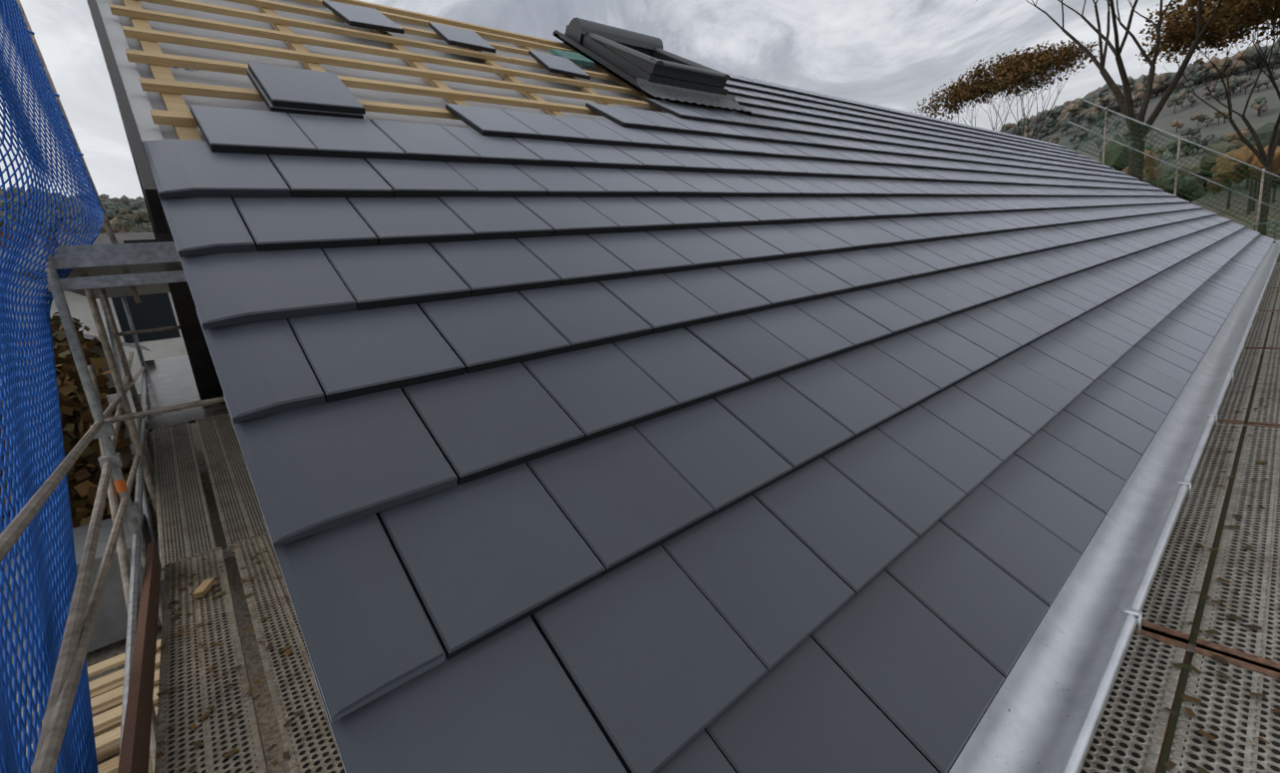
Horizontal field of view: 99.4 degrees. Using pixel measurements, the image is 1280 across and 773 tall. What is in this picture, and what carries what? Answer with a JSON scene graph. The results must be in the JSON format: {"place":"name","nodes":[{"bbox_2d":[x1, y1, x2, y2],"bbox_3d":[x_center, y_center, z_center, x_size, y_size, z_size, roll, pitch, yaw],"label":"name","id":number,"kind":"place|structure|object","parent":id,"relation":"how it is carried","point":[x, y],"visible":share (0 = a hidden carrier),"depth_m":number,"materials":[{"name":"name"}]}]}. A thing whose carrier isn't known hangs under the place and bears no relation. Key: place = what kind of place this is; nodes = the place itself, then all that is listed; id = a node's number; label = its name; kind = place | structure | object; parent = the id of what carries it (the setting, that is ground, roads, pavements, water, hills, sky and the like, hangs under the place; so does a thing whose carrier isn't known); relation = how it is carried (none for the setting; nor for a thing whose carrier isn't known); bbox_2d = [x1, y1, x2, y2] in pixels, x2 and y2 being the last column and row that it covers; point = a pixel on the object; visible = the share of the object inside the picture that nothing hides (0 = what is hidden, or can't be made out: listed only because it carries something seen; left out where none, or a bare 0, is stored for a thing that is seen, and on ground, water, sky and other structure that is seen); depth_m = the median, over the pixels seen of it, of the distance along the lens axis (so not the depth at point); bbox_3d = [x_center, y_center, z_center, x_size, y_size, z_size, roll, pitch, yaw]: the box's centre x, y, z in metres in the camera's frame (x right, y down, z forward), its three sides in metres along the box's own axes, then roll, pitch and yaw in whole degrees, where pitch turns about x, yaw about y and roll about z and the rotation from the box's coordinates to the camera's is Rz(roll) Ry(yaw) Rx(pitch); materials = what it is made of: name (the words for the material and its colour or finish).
{"place":"outdoors","nodes":[
{"label":"outdoors","id":0,"kind":"place"},
{"bbox_2d":[0,0,1279,199],"label":"sky","id":1,"kind":"structure","parent":0,"point":[891,54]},
{"bbox_2d":[60,62,1279,772],"bbox_3d":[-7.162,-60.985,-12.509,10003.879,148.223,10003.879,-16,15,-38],"label":"hillside","id":2,"kind":"structure","parent":0,"point":[1187,111],"depth_m":262.13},
{"bbox_2d":[0,229,235,772],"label":"scaffolding","id":3,"kind":"object","parent":2,"relation":"on","point":[168,384],"visible":0.6,"depth_m":3.22,"materials":[{"name":"grey metal"}]},
{"bbox_2d":[0,0,141,772],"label":"safety netting","id":4,"kind":"object","parent":3,"relation":"attached to","point":[46,542],"visible":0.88,"depth_m":2.41,"materials":[{"name":"blue plastic netting"}]},
{"bbox_2d":[151,412,345,772],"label":"gable scaffold decks","id":5,"kind":"object","parent":3,"relation":"on","point":[186,542],"visible":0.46,"depth_m":2.70,"materials":[{"name":"grey metal"}]},
{"bbox_2d":[192,577,215,598],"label":"batten offcuts","id":6,"kind":"object","parent":5,"relation":"on","point":[203,587],"visible":1,"depth_m":3.11,"materials":[{"name":"brown wood"}]},
{"bbox_2d":[0,232,290,772],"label":"neighbouring building","id":7,"kind":"structure","parent":2,"relation":"on","point":[106,655],"depth_m":3.84,"materials":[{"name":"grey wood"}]},
{"bbox_2d":[0,312,157,558],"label":"beech hedge","id":8,"kind":"object","parent":7,"relation":"on","point":[84,473],"visible":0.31,"depth_m":4.77,"materials":[{"name":"brown plant"}]},
{"bbox_2d":[0,36,1279,234],"bbox_3d":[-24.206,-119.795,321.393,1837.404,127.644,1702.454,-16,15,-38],"label":"hillside forest","id":9,"kind":"object","parent":2,"relation":"on","point":[124,212],"visible":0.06,"depth_m":279.92,"materials":[{"name":"green plant"}]},
{"bbox_2d":[115,97,1267,772],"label":"house","id":10,"kind":"structure","parent":2,"relation":"on","point":[207,383],"depth_m":5.46,"materials":[{"name":"grey"}]},
{"bbox_2d":[111,0,736,140],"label":"roof underlay","id":11,"kind":"object","parent":10,"relation":"on","point":[167,132],"visible":0.12,"depth_m":2.96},
{"bbox_2d":[109,0,741,140],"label":"roof battens","id":12,"kind":"object","parent":11,"relation":"on","point":[176,115],"visible":0.42,"depth_m":2.92,"materials":[{"name":"beige wood"}]},
{"bbox_2d":[246,0,590,118],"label":"roof tiles","id":13,"kind":"object","parent":12,"relation":"on","point":[286,90],"visible":0.98,"depth_m":2.30,"materials":[{"name":"black tile"}]},
{"bbox_2d":[549,48,595,66],"bbox_3d":[-0.549,-2.671,4.405,0.198,0.169,0.305,5,16,43],"label":"foam pad","id":14,"kind":"object","parent":12,"relation":"on","point":[577,58],"visible":0.93,"depth_m":4.38,"materials":[{"name":"teal plastic"}]},
{"bbox_2d":[552,17,752,112],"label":"roof window","id":15,"kind":"structure","parent":10,"relation":"in","point":[645,65],"depth_m":4.51,"materials":[{"name":"grey metal"}]},
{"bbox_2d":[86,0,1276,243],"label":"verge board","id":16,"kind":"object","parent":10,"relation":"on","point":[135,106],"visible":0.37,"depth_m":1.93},
{"bbox_2d":[142,71,1274,772],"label":"roof tiles","id":17,"kind":"object","parent":10,"relation":"on","point":[783,429],"visible":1,"depth_m":1.43,"materials":[{"name":"grey tile"}]},
{"bbox_2d":[949,239,1279,772],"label":"gutter","id":18,"kind":"object","parent":10,"relation":"attached to","point":[1044,711],"visible":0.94,"depth_m":1.38,"materials":[{"name":"metal"}]},
{"bbox_2d":[909,39,1103,139],"bbox_3d":[28.476,-18.229,42.767,8.940,14.610,11.417,-11,12,-19],"label":"autumn tree","id":19,"kind":"object","parent":2,"relation":"on","point":[1021,70],"visible":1,"depth_m":39.95,"materials":[{"name":"brown plant"}]},
{"bbox_2d":[976,0,1223,181],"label":"bare tree","id":20,"kind":"object","parent":2,"relation":"on","point":[1125,104],"visible":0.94,"depth_m":23.92,"materials":[{"name":"brown plant"}]},
{"bbox_2d":[1067,99,1279,265],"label":"scaffold railing","id":21,"kind":"object","parent":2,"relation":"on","point":[1175,184],"visible":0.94,"depth_m":13.41,"materials":[{"name":"grey"}]},
{"bbox_2d":[1135,0,1279,236],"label":"autumn tree","id":22,"kind":"object","parent":2,"relation":"on","point":[1180,28],"visible":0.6,"depth_m":30.59,"materials":[{"name":"brown plant"}]},
{"bbox_2d":[1185,288,1279,663],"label":"eave scaffold frame","id":23,"kind":"object","parent":2,"relation":"on","point":[1189,653],"depth_m":1.95,"materials":[{"name":"metal"}]},
{"bbox_2d":[1079,262,1279,772],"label":"eave scaffold decks","id":24,"kind":"object","parent":23,"relation":"on","point":[1234,718],"visible":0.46,"depth_m":2.05,"materials":[{"name":"metal"}]},
{"bbox_2d":[155,340,1279,772],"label":"deck leaf litter","id":25,"kind":"object","parent":24,"relation":"on","point":[1168,764],"visible":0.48,"depth_m":2.15,"materials":[{"name":"brown plant"}]},
{"bbox_2d":[1205,0,1279,53],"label":"autumn tree","id":26,"kind":"object","parent":2,"relation":"on","point":[1228,18],"visible":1,"depth_m":21.90,"materials":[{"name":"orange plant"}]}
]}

